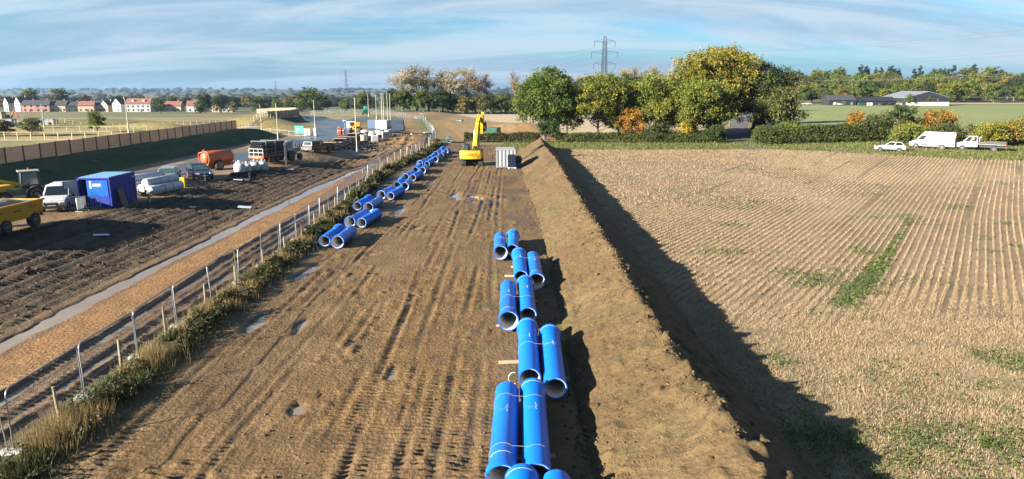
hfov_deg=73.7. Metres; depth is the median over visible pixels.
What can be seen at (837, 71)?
wood tree
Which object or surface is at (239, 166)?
bulk bag
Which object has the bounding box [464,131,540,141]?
hedge
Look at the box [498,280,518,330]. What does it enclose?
water pipe
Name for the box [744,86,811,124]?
field maple
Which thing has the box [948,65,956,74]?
conifer tree
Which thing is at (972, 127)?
hedge
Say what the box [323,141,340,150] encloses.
pipe stack
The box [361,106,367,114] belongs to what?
green machine
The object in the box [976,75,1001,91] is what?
wood tree
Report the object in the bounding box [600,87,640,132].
filler tree
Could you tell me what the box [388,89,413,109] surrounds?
belt tree
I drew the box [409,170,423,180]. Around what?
water pipe
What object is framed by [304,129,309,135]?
barrier panel
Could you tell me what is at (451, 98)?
belt tree
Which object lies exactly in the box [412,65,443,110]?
poplar tree
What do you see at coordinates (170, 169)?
silver car
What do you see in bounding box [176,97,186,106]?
hedgerow tree
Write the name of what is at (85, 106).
house
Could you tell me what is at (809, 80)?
wood tree
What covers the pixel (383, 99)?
belt tree
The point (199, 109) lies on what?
hedgerow tree
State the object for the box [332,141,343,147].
pipe stack
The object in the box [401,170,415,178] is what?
water pipe
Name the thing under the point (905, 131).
hedge bush
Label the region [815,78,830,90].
wood tree
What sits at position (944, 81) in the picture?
wood tree
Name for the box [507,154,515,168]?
cabinet
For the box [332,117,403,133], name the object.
road
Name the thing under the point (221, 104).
hedgerow tree
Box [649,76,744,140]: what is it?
field maple
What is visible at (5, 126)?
bramble bush
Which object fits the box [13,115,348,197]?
paved yard
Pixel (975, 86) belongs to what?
wood tree
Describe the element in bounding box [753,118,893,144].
hedge
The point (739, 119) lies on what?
dark tree
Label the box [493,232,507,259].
water pipe
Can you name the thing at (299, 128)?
site sign
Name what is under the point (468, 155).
excavator
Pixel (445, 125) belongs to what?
stripped ground
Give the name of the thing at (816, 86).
wood tree
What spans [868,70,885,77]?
wood tree
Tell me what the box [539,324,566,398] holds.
water pipe
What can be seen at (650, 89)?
field maple
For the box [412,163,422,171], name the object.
water pipe
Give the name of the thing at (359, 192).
verge weeds
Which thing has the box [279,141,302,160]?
tractor
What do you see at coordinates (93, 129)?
rail fence
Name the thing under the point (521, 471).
water pipe
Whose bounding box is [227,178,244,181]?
loose tube
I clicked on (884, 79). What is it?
wood tree
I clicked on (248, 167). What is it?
bulk bag
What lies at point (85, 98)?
hedgerow tree
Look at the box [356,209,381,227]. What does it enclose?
water pipe
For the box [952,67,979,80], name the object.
wood tree
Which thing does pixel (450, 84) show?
poplar tree
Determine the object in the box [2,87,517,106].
distant woodland
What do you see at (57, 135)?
rail fence
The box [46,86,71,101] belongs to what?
oak tree
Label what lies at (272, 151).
flatbed trailer
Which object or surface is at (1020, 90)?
wood tree
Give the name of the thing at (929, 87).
wood tree
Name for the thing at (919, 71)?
conifer tree
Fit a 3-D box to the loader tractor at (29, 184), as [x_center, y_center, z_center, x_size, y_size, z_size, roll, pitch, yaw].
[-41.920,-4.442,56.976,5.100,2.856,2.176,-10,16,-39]
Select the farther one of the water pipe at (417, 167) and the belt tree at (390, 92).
the belt tree at (390, 92)
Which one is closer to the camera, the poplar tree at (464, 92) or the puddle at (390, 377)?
the puddle at (390, 377)
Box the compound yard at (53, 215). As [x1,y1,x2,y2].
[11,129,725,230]
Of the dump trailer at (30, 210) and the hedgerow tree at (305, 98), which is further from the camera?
the hedgerow tree at (305, 98)
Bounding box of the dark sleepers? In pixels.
[229,170,256,176]
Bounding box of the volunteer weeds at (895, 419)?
[582,150,1023,478]
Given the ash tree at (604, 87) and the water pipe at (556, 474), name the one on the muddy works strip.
the water pipe at (556, 474)
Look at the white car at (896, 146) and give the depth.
104.56 m
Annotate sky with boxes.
[0,0,1023,89]
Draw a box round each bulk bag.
[234,160,245,171]
[245,161,251,170]
[250,159,259,170]
[259,159,268,170]
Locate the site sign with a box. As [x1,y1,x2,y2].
[294,126,303,134]
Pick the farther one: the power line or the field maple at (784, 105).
the power line
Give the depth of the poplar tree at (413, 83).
290.94 m
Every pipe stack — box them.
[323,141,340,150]
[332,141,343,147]
[333,138,348,145]
[339,136,351,143]
[347,133,359,140]
[351,136,357,142]
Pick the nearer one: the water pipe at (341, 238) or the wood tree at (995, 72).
the water pipe at (341, 238)
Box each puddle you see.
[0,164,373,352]
[0,205,322,406]
[0,231,294,428]
[246,315,269,333]
[280,265,318,292]
[289,405,304,415]
[294,321,307,334]
[386,368,396,380]
[394,209,404,215]
[452,194,460,199]
[469,196,484,202]
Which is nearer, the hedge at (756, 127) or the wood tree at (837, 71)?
the hedge at (756, 127)
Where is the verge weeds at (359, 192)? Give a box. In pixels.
[0,138,441,478]
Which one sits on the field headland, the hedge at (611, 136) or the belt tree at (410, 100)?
the hedge at (611, 136)
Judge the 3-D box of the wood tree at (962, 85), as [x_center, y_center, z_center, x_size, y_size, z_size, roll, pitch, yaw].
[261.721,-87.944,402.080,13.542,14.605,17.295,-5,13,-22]
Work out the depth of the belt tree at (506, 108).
284.83 m
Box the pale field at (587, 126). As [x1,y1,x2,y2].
[457,114,705,139]
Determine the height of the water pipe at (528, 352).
0.878 m
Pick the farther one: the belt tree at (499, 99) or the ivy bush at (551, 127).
the belt tree at (499, 99)
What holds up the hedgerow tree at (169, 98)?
on the ground at (152, 121)
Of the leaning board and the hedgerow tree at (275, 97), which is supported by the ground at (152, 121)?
the hedgerow tree at (275, 97)
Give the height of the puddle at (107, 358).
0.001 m
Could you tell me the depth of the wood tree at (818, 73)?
532.59 m
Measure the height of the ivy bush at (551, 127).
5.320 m
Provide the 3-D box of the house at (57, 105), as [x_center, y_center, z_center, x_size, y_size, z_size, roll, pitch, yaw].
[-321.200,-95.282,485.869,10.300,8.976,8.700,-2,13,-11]
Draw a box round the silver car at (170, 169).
[157,165,180,176]
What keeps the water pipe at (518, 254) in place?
on the timber bearer
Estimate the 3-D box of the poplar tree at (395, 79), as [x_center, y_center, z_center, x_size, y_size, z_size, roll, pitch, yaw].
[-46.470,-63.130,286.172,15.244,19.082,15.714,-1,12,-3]
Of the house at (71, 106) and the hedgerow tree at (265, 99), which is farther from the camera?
the hedgerow tree at (265, 99)
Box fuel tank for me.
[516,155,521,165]
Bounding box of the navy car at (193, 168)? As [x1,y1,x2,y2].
[185,162,213,180]
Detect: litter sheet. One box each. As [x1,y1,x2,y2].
[93,234,108,235]
[237,205,251,207]
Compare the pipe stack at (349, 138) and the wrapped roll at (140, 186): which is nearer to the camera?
the wrapped roll at (140, 186)
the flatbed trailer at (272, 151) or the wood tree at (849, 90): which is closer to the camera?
the flatbed trailer at (272, 151)
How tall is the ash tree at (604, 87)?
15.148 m
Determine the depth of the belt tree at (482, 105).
282.29 m
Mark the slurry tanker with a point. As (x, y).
(217, 159)
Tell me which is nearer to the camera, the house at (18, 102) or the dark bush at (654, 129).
the dark bush at (654, 129)
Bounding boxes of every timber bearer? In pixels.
[499,360,518,363]
[518,454,554,459]
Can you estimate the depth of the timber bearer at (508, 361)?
25.48 m
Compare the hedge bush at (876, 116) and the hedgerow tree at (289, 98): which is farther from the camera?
the hedgerow tree at (289, 98)
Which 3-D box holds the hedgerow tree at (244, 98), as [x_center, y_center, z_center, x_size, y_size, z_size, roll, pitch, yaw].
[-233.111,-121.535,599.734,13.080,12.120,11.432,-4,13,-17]
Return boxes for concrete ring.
[359,134,367,140]
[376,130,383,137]
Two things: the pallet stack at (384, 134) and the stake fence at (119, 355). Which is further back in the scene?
the pallet stack at (384, 134)
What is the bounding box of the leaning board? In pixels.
[117,188,128,206]
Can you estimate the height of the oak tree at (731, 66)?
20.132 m
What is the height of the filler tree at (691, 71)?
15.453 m
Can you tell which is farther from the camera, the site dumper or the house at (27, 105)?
the house at (27, 105)
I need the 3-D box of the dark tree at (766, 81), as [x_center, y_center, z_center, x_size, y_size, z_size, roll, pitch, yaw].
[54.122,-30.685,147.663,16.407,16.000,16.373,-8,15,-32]
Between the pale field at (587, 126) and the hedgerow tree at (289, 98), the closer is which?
the pale field at (587, 126)
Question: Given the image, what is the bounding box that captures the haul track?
[0,128,430,449]
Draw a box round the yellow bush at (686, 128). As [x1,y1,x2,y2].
[673,115,699,139]
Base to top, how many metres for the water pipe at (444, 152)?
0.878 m
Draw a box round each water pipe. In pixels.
[319,224,344,246]
[331,225,356,248]
[344,209,369,226]
[353,194,373,209]
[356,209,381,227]
[363,196,383,211]
[376,186,395,198]
[386,186,405,199]
[393,177,405,187]
[400,178,412,189]
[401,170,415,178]
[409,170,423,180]
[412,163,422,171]
[416,158,428,164]
[419,164,428,172]
[424,158,434,165]
[427,153,436,158]
[433,154,441,161]
[440,150,446,157]
[485,381,518,478]
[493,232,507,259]
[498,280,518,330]
[505,463,538,478]
[506,229,519,255]
[511,247,527,282]
[517,275,536,319]
[517,317,540,383]
[520,378,551,478]
[526,251,544,289]
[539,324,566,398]
[542,469,570,478]
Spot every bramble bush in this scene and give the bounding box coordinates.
[0,120,16,134]
[15,115,43,135]
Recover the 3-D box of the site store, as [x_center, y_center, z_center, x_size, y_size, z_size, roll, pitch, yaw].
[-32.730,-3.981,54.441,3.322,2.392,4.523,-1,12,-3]
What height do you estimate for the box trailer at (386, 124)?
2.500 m
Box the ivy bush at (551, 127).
[535,116,562,141]
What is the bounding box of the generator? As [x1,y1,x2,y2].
[423,132,434,137]
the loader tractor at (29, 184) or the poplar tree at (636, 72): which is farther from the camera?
the poplar tree at (636, 72)
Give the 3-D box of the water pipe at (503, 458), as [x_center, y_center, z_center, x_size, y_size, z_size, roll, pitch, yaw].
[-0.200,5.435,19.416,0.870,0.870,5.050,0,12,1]
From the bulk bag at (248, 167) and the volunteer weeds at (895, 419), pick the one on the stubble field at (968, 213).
the volunteer weeds at (895, 419)
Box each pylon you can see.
[341,71,350,96]
[591,36,617,74]
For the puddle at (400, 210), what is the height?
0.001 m
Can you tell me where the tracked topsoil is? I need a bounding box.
[0,149,597,478]
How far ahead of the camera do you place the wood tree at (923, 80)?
415.48 m
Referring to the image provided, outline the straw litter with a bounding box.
[523,139,761,478]
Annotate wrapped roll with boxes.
[135,171,164,181]
[137,184,145,193]
[142,174,179,186]
[145,180,183,195]
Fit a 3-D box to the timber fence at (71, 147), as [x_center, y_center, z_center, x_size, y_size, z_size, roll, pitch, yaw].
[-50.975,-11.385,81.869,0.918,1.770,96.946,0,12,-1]
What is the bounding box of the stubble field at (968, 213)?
[557,149,1023,478]
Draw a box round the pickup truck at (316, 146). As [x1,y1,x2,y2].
[301,140,331,153]
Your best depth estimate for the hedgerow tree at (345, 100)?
477.47 m
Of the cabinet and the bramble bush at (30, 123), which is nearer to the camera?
the cabinet
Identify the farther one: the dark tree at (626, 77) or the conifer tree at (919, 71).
the conifer tree at (919, 71)
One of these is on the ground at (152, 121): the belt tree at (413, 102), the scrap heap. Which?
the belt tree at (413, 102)
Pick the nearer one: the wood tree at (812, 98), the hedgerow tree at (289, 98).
the wood tree at (812, 98)
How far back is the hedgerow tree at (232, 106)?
455.76 m
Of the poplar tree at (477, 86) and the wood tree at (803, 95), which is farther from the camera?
the wood tree at (803, 95)
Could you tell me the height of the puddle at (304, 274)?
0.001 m
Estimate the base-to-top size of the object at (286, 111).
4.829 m
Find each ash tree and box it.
[509,63,582,139]
[565,66,639,139]
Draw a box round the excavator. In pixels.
[460,112,486,165]
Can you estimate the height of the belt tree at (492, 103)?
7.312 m
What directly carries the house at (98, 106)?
on the ground at (152, 121)
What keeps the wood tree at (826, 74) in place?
on the ground at (152, 121)
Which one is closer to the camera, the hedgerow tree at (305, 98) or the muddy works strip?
the muddy works strip
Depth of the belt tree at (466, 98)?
287.99 m
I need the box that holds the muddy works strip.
[10,135,589,478]
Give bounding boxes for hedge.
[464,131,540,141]
[555,131,720,142]
[750,113,770,142]
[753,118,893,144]
[963,123,1023,142]
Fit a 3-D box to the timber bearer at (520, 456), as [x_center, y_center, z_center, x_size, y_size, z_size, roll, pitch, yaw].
[0.450,6.025,18.931,1.500,0.090,0.140,0,12,-2]
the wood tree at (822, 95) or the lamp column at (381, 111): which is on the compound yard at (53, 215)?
the lamp column at (381, 111)
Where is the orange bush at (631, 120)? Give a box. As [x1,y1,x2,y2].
[613,106,645,133]
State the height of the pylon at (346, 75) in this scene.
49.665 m
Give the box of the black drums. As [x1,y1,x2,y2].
[294,144,303,151]
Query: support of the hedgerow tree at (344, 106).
on the ground at (152, 121)
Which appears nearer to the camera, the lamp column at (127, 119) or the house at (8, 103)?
the lamp column at (127, 119)
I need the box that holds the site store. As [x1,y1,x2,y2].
[62,172,137,207]
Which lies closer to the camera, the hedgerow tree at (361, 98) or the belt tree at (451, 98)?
the belt tree at (451, 98)
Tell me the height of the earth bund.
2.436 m
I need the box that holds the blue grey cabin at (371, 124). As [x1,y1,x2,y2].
[368,120,375,128]
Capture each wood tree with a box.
[788,80,799,91]
[789,70,806,82]
[796,85,817,102]
[798,75,821,90]
[807,82,826,94]
[807,90,818,102]
[808,67,824,78]
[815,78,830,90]
[818,70,838,81]
[818,90,832,99]
[827,73,849,94]
[832,67,846,77]
[834,74,851,92]
[834,87,849,94]
[838,85,851,94]
[843,76,870,96]
[849,72,864,95]
[850,74,875,95]
[852,77,880,96]
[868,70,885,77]
[869,79,888,96]
[873,88,895,96]
[875,75,888,82]
[877,83,894,96]
[880,71,899,78]
[881,78,900,91]
[883,76,910,84]
[890,81,916,92]
[909,74,929,80]
[909,75,932,90]
[910,81,927,90]
[925,83,937,92]
[926,74,943,93]
[928,69,952,76]
[936,79,960,97]
[938,76,960,91]
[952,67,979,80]
[952,77,974,101]
[960,77,980,99]
[968,68,996,82]
[974,81,989,97]
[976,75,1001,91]
[978,66,1006,79]
[979,85,1000,100]
[980,83,1009,102]
[996,72,1015,98]
[1002,75,1023,100]
[1013,83,1023,97]
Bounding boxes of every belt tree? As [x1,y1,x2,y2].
[379,95,394,109]
[384,88,398,110]
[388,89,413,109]
[403,95,415,110]
[409,94,424,110]
[412,89,436,111]
[426,95,438,111]
[428,88,449,111]
[440,91,457,112]
[447,98,457,110]
[455,98,469,111]
[456,95,476,113]
[469,96,481,113]
[476,93,492,113]
[485,97,497,112]
[494,95,510,113]
[497,99,511,113]
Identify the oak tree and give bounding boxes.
[15,87,39,99]
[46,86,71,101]
[671,41,766,112]
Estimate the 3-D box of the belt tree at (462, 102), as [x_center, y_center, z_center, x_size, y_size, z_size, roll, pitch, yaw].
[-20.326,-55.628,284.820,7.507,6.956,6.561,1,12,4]
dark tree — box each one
[599,68,646,131]
[720,92,745,125]
[728,61,800,123]
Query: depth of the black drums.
101.09 m
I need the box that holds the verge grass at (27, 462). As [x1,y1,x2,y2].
[0,141,440,478]
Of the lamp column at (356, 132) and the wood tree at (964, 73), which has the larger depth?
the wood tree at (964, 73)
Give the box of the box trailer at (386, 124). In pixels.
[375,120,391,129]
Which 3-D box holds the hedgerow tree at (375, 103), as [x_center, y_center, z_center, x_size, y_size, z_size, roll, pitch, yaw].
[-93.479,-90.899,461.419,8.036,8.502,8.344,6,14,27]
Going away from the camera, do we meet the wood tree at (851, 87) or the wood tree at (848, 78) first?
the wood tree at (851, 87)
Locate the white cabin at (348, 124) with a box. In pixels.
[346,121,356,127]
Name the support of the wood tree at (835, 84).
on the ground at (152, 121)
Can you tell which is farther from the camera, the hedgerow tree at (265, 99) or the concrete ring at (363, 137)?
the hedgerow tree at (265, 99)
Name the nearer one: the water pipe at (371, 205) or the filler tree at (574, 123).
the water pipe at (371, 205)
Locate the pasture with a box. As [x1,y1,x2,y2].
[765,105,1023,137]
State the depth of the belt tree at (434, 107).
284.70 m
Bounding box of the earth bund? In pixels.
[519,138,820,478]
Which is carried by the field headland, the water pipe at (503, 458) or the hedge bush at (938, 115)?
the hedge bush at (938, 115)
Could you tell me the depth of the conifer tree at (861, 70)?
556.78 m
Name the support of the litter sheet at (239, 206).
on the tracked topsoil
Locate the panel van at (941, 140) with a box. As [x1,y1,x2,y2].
[909,131,959,148]
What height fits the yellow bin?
0.900 m
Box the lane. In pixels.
[728,112,768,149]
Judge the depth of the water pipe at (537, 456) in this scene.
19.01 m
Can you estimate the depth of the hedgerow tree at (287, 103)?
433.35 m
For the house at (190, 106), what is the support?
on the ground at (152, 121)
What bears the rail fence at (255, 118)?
on the ground at (152, 121)
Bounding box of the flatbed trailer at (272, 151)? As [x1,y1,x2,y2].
[248,140,287,162]
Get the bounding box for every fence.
[0,109,435,457]
[0,120,236,163]
[1,143,429,443]
[3,131,112,140]
[12,118,221,126]
[39,125,146,132]
[237,112,273,127]
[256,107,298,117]
[261,128,306,135]
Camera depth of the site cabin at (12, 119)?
159.61 m
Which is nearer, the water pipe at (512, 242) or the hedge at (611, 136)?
the water pipe at (512, 242)
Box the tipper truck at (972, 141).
[956,136,1008,150]
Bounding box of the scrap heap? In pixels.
[136,189,155,193]
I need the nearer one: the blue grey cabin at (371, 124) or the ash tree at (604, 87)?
the ash tree at (604, 87)
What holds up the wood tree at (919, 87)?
on the ground at (152, 121)
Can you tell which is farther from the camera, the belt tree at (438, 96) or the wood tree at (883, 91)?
the wood tree at (883, 91)
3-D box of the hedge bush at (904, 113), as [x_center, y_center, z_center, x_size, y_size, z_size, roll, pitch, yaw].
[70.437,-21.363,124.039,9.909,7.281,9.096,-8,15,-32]
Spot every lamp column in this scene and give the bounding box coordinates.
[124,99,129,132]
[275,103,278,139]
[354,98,357,156]
[381,93,382,129]
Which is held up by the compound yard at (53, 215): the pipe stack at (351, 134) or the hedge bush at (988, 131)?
the pipe stack at (351, 134)
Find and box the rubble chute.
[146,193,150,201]
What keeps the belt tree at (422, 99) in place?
on the ground at (152, 121)
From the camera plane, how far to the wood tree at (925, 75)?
471.10 m
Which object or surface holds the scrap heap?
on the compound yard at (53, 215)
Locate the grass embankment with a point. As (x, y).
(64, 167)
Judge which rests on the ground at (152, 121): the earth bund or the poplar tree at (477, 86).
the poplar tree at (477, 86)
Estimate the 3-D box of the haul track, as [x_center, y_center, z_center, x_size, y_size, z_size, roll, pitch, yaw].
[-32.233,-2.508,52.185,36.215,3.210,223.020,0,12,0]
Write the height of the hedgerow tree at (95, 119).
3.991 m
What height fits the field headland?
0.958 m
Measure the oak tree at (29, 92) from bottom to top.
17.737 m
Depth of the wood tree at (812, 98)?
391.38 m
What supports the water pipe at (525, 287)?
on the timber bearer
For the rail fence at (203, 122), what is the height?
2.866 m
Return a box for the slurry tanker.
[198,149,234,169]
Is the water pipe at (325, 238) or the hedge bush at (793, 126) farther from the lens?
the hedge bush at (793, 126)
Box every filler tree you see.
[547,82,592,133]
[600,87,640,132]
[660,64,711,133]
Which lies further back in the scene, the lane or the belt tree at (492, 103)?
the belt tree at (492, 103)
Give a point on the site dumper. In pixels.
(352, 127)
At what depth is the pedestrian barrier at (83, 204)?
51.63 m
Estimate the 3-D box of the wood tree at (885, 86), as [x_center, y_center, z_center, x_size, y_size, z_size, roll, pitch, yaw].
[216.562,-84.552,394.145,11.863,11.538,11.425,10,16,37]
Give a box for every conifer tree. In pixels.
[857,64,865,75]
[918,65,923,75]
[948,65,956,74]
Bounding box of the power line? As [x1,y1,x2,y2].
[347,29,1023,90]
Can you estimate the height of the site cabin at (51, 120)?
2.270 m
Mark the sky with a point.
(68, 44)
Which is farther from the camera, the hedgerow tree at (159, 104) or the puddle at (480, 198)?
the hedgerow tree at (159, 104)
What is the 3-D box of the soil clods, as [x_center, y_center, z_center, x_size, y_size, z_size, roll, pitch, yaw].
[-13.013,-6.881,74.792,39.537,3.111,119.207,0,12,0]
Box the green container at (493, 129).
[486,127,500,132]
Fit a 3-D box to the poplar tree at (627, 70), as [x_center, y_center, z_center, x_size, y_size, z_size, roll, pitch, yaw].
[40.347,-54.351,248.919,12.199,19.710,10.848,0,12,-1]
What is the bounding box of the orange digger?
[2,109,18,125]
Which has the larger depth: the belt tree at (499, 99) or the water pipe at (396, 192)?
the belt tree at (499, 99)
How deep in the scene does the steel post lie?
82.26 m
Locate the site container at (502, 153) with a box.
[496,147,515,167]
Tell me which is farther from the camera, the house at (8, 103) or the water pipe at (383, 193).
the house at (8, 103)
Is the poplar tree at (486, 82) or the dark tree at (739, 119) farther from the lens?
the poplar tree at (486, 82)
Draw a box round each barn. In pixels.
[821,95,856,104]
[855,97,896,104]
[881,91,950,105]
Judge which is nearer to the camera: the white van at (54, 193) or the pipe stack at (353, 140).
the white van at (54, 193)
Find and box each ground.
[0,89,1023,478]
[354,113,584,140]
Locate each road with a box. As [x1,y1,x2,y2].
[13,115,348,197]
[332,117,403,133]
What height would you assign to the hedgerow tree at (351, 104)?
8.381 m
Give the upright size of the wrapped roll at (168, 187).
0.872 m
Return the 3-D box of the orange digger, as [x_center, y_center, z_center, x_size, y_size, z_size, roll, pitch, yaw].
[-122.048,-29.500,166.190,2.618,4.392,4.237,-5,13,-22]
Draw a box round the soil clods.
[0,134,770,478]
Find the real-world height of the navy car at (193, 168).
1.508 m
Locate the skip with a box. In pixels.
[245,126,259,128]
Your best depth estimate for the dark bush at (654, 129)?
131.27 m
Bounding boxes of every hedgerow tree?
[0,95,5,108]
[77,94,91,101]
[86,110,107,131]
[150,97,167,113]
[163,95,177,100]
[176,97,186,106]
[193,92,212,113]
[194,104,204,114]
[210,94,230,113]
[227,101,238,110]
[239,95,251,107]
[249,97,267,110]
[259,95,269,104]
[269,96,281,105]
[271,98,282,108]
[283,100,295,107]
[284,96,293,104]
[291,87,322,114]
[296,104,306,113]
[312,93,330,112]
[338,98,349,107]
[339,102,349,111]
[350,100,358,111]
[353,90,372,107]
[353,104,366,110]
[369,99,378,109]
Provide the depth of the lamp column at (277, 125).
121.00 m
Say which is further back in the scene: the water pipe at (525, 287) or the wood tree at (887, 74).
the wood tree at (887, 74)
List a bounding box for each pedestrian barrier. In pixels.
[62,195,100,211]
[75,196,88,211]
[180,171,205,180]
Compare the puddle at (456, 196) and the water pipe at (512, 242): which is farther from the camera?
the puddle at (456, 196)
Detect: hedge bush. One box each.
[769,118,804,142]
[844,109,864,138]
[854,113,888,139]
[879,102,922,138]
[887,121,929,143]
[917,108,959,132]
[930,121,967,140]
[964,121,1020,145]
[1003,116,1023,143]
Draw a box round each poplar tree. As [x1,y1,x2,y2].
[384,67,417,110]
[400,63,433,110]
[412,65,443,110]
[432,69,451,110]
[436,67,469,112]
[451,63,484,112]
[465,70,484,95]
[480,73,497,99]
[506,71,520,113]
[615,65,633,78]
[627,64,647,81]
[640,66,665,77]
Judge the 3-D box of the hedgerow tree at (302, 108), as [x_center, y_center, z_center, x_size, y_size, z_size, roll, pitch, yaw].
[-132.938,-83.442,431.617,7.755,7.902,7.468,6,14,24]
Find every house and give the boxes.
[3,96,14,110]
[14,95,32,111]
[21,99,34,111]
[33,99,50,111]
[50,99,68,111]
[65,100,77,111]
[77,100,95,111]
[95,99,102,111]
[101,99,113,111]
[112,97,126,111]
[126,97,154,111]
[165,100,184,110]
[186,100,196,111]
[222,103,234,111]
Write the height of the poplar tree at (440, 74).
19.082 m
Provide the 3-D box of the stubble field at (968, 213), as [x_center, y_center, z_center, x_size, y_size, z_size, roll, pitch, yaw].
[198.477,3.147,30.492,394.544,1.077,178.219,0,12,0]
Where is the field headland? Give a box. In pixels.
[502,137,1023,160]
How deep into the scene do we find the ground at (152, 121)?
184.44 m
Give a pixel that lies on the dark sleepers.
(241, 173)
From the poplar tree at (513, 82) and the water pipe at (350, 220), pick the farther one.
the poplar tree at (513, 82)
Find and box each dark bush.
[643,121,672,140]
[703,124,729,141]
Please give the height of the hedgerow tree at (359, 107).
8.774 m
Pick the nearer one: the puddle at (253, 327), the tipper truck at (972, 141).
the puddle at (253, 327)
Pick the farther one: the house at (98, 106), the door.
the house at (98, 106)
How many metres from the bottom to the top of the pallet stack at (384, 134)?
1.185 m
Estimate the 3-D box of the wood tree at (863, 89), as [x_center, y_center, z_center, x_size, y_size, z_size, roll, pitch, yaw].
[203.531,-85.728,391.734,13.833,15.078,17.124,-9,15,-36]
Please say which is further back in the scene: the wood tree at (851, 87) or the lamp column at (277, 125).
the wood tree at (851, 87)
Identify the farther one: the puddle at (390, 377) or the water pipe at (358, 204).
the water pipe at (358, 204)
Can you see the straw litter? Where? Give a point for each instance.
(627, 329)
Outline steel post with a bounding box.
[283,140,293,169]
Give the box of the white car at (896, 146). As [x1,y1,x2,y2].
[874,141,906,150]
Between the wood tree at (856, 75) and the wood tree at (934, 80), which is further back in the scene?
the wood tree at (856, 75)
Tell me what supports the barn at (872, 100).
on the pasture
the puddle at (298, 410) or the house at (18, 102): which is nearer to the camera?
the puddle at (298, 410)
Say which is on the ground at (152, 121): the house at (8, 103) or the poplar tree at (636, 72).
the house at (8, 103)
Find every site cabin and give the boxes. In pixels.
[0,111,5,119]
[3,118,16,127]
[39,118,57,124]
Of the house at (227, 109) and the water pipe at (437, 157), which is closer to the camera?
the water pipe at (437, 157)
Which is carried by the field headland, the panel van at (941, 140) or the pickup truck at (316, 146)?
the panel van at (941, 140)
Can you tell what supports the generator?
on the ground at (152, 121)
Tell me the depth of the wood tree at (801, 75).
526.26 m
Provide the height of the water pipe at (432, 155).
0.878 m
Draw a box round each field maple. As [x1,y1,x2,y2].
[621,68,695,131]
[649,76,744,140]
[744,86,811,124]
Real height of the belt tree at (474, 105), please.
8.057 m
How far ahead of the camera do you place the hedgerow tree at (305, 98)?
336.39 m
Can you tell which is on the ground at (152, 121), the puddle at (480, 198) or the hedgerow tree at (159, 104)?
the hedgerow tree at (159, 104)
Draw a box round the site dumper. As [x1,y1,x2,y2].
[349,122,361,132]
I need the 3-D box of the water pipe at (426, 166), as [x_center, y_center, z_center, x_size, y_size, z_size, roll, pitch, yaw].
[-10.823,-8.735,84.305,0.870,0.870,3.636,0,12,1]
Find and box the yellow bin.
[179,177,186,186]
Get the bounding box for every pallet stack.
[371,135,378,141]
[381,131,388,137]
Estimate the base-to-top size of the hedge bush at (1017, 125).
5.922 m
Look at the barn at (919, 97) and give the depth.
333.33 m
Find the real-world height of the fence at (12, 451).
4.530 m
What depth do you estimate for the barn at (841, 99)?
341.28 m
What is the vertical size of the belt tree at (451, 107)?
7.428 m
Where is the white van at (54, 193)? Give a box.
[39,181,72,211]
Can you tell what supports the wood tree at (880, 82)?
on the ground at (152, 121)
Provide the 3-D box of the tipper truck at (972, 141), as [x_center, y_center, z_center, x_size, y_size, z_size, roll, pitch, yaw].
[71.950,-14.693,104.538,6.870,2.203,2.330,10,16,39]
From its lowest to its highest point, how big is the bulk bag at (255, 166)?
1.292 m
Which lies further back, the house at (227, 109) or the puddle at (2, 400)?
the house at (227, 109)
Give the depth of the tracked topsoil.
45.06 m
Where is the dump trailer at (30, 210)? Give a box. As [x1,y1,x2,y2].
[0,198,44,235]
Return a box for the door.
[62,181,80,206]
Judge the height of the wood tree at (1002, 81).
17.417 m
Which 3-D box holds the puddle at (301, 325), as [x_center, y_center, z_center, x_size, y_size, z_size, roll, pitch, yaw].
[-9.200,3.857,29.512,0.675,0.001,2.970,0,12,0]
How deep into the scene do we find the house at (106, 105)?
487.09 m
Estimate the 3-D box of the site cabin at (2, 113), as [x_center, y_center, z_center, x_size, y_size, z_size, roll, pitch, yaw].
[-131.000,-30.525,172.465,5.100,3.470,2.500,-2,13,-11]
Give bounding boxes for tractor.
[0,168,44,197]
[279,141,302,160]
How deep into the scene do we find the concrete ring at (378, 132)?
128.47 m
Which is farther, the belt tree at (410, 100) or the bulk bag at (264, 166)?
the belt tree at (410, 100)
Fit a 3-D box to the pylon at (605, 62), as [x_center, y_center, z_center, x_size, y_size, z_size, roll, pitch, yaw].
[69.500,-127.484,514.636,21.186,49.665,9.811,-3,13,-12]
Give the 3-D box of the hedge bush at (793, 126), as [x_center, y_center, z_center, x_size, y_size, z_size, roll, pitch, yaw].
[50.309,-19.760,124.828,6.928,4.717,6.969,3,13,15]
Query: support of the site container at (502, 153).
on the muddy works strip
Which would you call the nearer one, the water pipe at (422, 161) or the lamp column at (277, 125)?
the water pipe at (422, 161)

